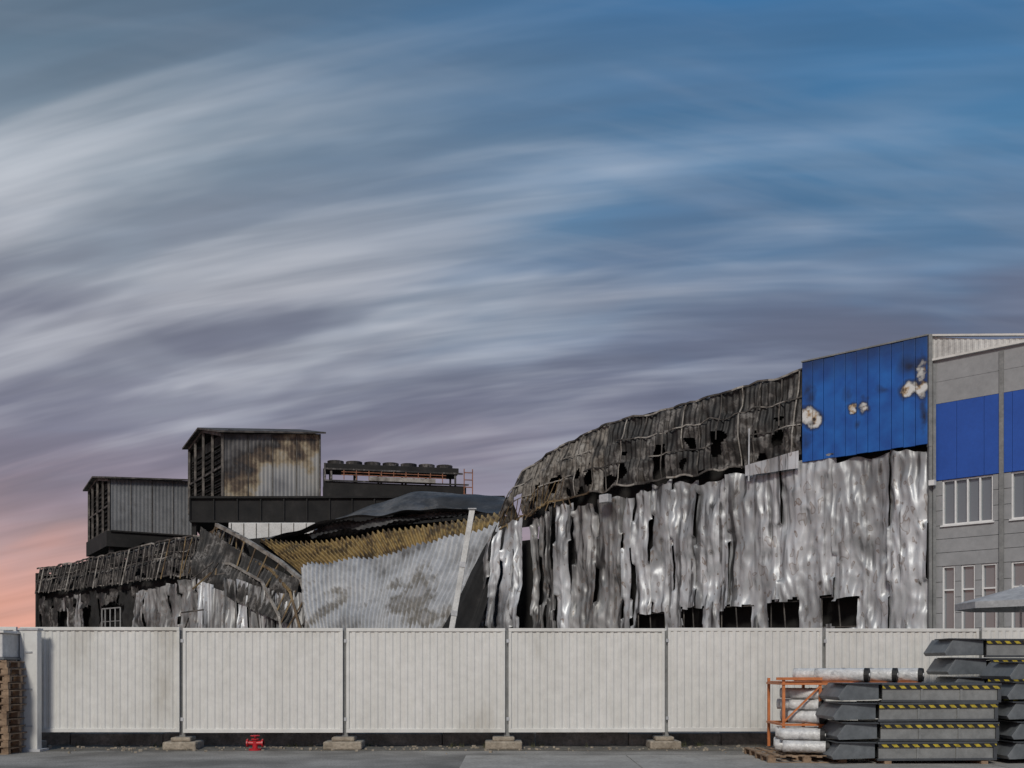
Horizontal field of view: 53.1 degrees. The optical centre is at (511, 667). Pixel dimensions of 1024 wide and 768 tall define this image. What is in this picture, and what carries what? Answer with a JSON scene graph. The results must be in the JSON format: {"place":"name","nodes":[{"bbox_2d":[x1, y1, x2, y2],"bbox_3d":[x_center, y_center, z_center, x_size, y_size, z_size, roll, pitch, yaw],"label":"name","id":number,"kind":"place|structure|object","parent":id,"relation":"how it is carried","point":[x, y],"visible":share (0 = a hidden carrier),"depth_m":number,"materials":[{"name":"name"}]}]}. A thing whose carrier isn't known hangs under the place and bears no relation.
{"place":"outdoors","nodes":[
{"label":"outdoors","id":0,"kind":"place"},
{"bbox_2d":[0,731,774,767],"bbox_3d":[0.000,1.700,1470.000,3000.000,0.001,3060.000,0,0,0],"label":"ground","id":1,"kind":"structure","parent":0,"point":[244,759],"depth_m":19.16,"materials":[{"name":"grey asphalt"}]},
{"bbox_2d":[0,660,26,754],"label":"wooden pallet stack","id":2,"kind":"object","parent":1,"relation":"on","point":[14,717],"visible":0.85,"depth_m":20.33,"materials":[{"name":"brown wood"}]},
{"bbox_2d":[0,630,20,659],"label":"white storage box","id":3,"kind":"object","parent":2,"relation":"on","point":[9,645],"visible":1,"depth_m":20.38,"materials":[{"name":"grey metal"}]},
{"bbox_2d":[18,628,48,751],"bbox_3d":[-9.800,0.450,20.850,0.560,2.500,0.400,0,0,0],"label":"gate post","id":4,"kind":"object","parent":1,"relation":"on","point":[31,647],"visible":0.88,"depth_m":20.75,"materials":[{"name":"white paint"}]},
{"bbox_2d":[86,530,189,559],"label":"steel platform","id":5,"kind":"structure","parent":1,"relation":"on","point":[105,542],"depth_m":90.85,"materials":[{"name":"black metal"}]},
{"bbox_2d":[95,476,119,535],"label":"gable backing","id":6,"kind":"object","parent":5,"relation":"on","point":[106,487],"visible":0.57,"depth_m":95.66,"materials":[{"name":"black metal"}]},
{"bbox_2d":[88,478,180,540],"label":"rooftop plant room","id":7,"kind":"object","parent":5,"relation":"on","point":[91,514],"visible":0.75,"depth_m":94.47,"materials":[{"name":"black metal"}]},
{"bbox_2d":[94,488,107,536],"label":"louvres","id":8,"kind":"object","parent":7,"relation":"attached to","point":[106,513],"visible":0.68,"depth_m":94.27,"materials":[{"name":"black metal"}]},
{"bbox_2d":[83,476,187,490],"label":"roof","id":9,"kind":"structure","parent":7,"relation":"on","point":[89,483],"depth_m":93.06,"materials":[{"name":"grey metal"}]},
{"bbox_2d":[111,479,191,534],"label":"front wall","id":10,"kind":"structure","parent":5,"relation":"on","point":[131,504],"depth_m":91.81,"materials":[{"name":"grey metal"}]},
{"bbox_2d":[189,496,504,534],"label":"steel platform","id":11,"kind":"structure","parent":1,"relation":"on","point":[206,513],"depth_m":80.59,"materials":[{"name":"black metal"}]},
{"bbox_2d":[191,449,193,494],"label":"back wall","id":12,"kind":"structure","parent":11,"relation":"on","point":[192,465],"depth_m":88.58,"materials":[{"name":"black metal"}]},
{"bbox_2d":[197,429,233,495],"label":"gable backing","id":13,"kind":"object","parent":11,"relation":"on","point":[217,441],"visible":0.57,"depth_m":84.92,"materials":[{"name":"black metal"}]},
{"bbox_2d":[188,430,320,514],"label":"rooftop plant room","id":14,"kind":"object","parent":11,"relation":"on","point":[201,434],"visible":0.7,"depth_m":84.13,"materials":[{"name":"grey metal"}]},
{"bbox_2d":[191,444,220,495],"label":"louvres","id":15,"kind":"object","parent":14,"relation":"attached to","point":[209,469],"visible":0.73,"depth_m":84.03,"materials":[{"name":"black metal"}]},
{"bbox_2d":[182,427,325,449],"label":"roof","id":16,"kind":"structure","parent":14,"relation":"on","point":[235,431],"depth_m":84.75,"materials":[{"name":"grey metal"}]},
{"bbox_2d":[224,433,318,495],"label":"front wall","id":17,"kind":"structure","parent":11,"relation":"on","point":[260,464],"depth_m":82.00,"materials":[{"name":"grey metal"}]},
{"bbox_2d":[323,460,472,495],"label":"rooftop condenser","id":18,"kind":"object","parent":11,"relation":"on","point":[387,473],"visible":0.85,"depth_m":83.55,"materials":[{"name":"metal"}]},
{"bbox_2d":[11,732,774,745],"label":"kerb","id":19,"kind":"structure","parent":1,"relation":"on","point":[432,739],"depth_m":22.01,"materials":[{"name":"concrete"}]},
{"bbox_2d":[45,744,773,750],"bbox_3d":[1.000,1.673,21.360,26.000,0.047,1.280,0,0,0],"label":"dirt strip","id":20,"kind":"object","parent":1,"relation":"on","point":[430,748],"visible":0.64,"depth_m":21.43,"materials":[{"name":"brown soil"}]},
{"bbox_2d":[246,735,263,750],"bbox_3d":[-5.280,1.545,21.050,0.340,0.310,0.253,0,0,0],"label":"red standpipe valve","id":21,"kind":"object","parent":20,"relation":"on","point":[254,742],"visible":1,"depth_m":21.00,"materials":[{"name":"paint"}]},
{"bbox_2d":[47,745,775,753],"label":"gravel","id":22,"kind":"structure","parent":20,"relation":"on","point":[310,749],"depth_m":21.33,"materials":[{"name":"grey gravel"}]},
{"bbox_2d":[74,740,759,747],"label":"weeds","id":23,"kind":"object","parent":20,"relation":"on","point":[533,744],"visible":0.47,"depth_m":21.73,"materials":[{"name":"green plant"}]},
{"bbox_2d":[449,509,474,627],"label":"beam","id":24,"kind":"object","parent":1,"relation":"on","point":[463,559],"visible":0.64,"depth_m":48.98,"materials":[{"name":"metal"}]},
{"bbox_2d":[451,508,476,615],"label":"end plates","id":25,"kind":"object","parent":24,"relation":"attached to","point":[454,612],"visible":0.75,"depth_m":48.95,"materials":[{"name":"metal"}]},
{"bbox_2d":[35,334,932,630],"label":"burnt warehouse","id":26,"kind":"structure","parent":1,"relation":"on","point":[801,496],"depth_m":49.27,"materials":[{"name":"silver metal"}]},
{"bbox_2d":[101,607,120,626],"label":"left window frame","id":27,"kind":"structure","parent":26,"relation":"in","point":[102,609],"depth_m":86.19,"materials":[{"name":"grey metal"}]},
{"bbox_2d":[928,480,935,485],"bbox_3d":[16.265,-7.150,39.624,0.220,0.200,0.200,0,0,43],"label":"wall lamp","id":28,"kind":"object","parent":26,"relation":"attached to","point":[931,482],"visible":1,"depth_m":39.57,"materials":[{"name":"white plastic"}]},
{"bbox_2d":[0,627,1023,749],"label":"metal fence","id":29,"kind":"object","parent":1,"relation":"on","point":[184,681],"visible":0.77,"depth_m":21.40,"materials":[{"name":"white metal"}]},
{"bbox_2d":[766,677,911,745],"bbox_3d":[6.280,0.860,19.555,2.760,1.360,1.190,0,0,0],"label":"orange storage rack","id":30,"kind":"object","parent":1,"relation":"on","point":[783,682],"visible":0.52,"depth_m":19.00,"materials":[{"name":"metal"}]},
{"bbox_2d":[774,668,923,752],"bbox_3d":[6.276,0.775,19.221,2.867,1.540,1.874,0,0,0],"label":"film roll stack","id":31,"kind":"object","parent":30,"relation":"on","point":[801,739],"visible":0.91,"depth_m":19.02,"materials":[{"name":"white plastic"}]},
{"bbox_2d":[936,472,1023,630],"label":"grey block walls","id":32,"kind":"structure","parent":1,"relation":"on","point":[976,545],"depth_m":38.75,"materials":[{"name":"grey concrete"}]},
{"bbox_2d":[932,350,1003,627],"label":"downpipes","id":33,"kind":"object","parent":32,"relation":"attached to","point":[1001,478],"visible":0.64,"depth_m":38.16,"materials":[{"name":"grey metal"}]},
{"bbox_2d":[936,389,1023,480],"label":"blue cladding","id":34,"kind":"structure","parent":32,"relation":"on","point":[967,438],"depth_m":38.72,"materials":[{"name":"blue metal"}]},
{"bbox_2d":[933,343,1023,403],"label":"grey parapet","id":35,"kind":"structure","parent":34,"relation":"on","point":[968,376],"depth_m":38.72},
{"bbox_2d":[933,337,1023,357],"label":"gable strip","id":36,"kind":"object","parent":35,"relation":"on","point":[943,346],"visible":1,"depth_m":39.17,"materials":[{"name":"paint"}]},
{"bbox_2d":[932,333,1023,360],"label":"verge trim","id":37,"kind":"structure","parent":36,"relation":"attached to","point":[982,349],"depth_m":38.59,"materials":[{"name":"white paint"}]},
{"bbox_2d":[940,518,1023,526],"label":"sills","id":38,"kind":"structure","parent":32,"relation":"attached to","point":[978,522],"depth_m":38.73,"materials":[{"name":"white metal"}]},
{"bbox_2d":[943,471,1023,628],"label":"window frames","id":39,"kind":"structure","parent":32,"relation":"attached to","point":[980,520],"depth_m":38.92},
{"bbox_2d":[945,473,1023,628],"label":"glass","id":40,"kind":"object","parent":39,"relation":"in","point":[990,581],"visible":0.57,"depth_m":39.04,"materials":[{"name":"grey glass"}]},
{"bbox_2d":[955,584,1023,627],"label":"parasol","id":41,"kind":"object","parent":1,"relation":"on","point":[1010,600],"visible":0.67,"depth_m":31.45,"materials":[{"name":"fabric"}]},
{"bbox_2d":[0,0,1023,627],"label":"sky","id":42,"kind":"structure","parent":0,"point":[485,237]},
{"bbox_2d":[460,755,1023,767],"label":"pavement","id":43,"kind":"structure","parent":0,"point":[609,761],"depth_m":18.26,"materials":[{"name":"concrete"}]},
{"bbox_2d":[744,747,846,762],"bbox_3d":[5.275,1.630,19.250,1.450,0.140,2.108,0,0,0],"label":"wooden pallet","id":44,"kind":"object","parent":43,"relation":"on","point":[770,756],"visible":0.64,"depth_m":18.65,"materials":[{"name":"brown wood"}]},
{"bbox_2d":[814,682,1001,763],"bbox_3d":[7.077,0.982,18.471,2.988,1.436,1.300,0,0,0],"label":"dock leveler stack","id":45,"kind":"object","parent":43,"relation":"on","point":[933,721],"visible":0.99,"depth_m":17.97,"materials":[{"name":"metal"}]},
{"bbox_2d":[924,638,1023,719],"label":"dock leveler stack","id":46,"kind":"object","parent":43,"relation":"on","point":[971,646],"visible":0.41,"depth_m":19.71,"materials":[{"name":"metal"}]},
{"bbox_2d":[980,662,1023,758],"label":"dock leveler stack","id":47,"kind":"object","parent":43,"relation":"on","point":[1010,743],"visible":0.81,"depth_m":18.06,"materials":[{"name":"metal"}]}
]}

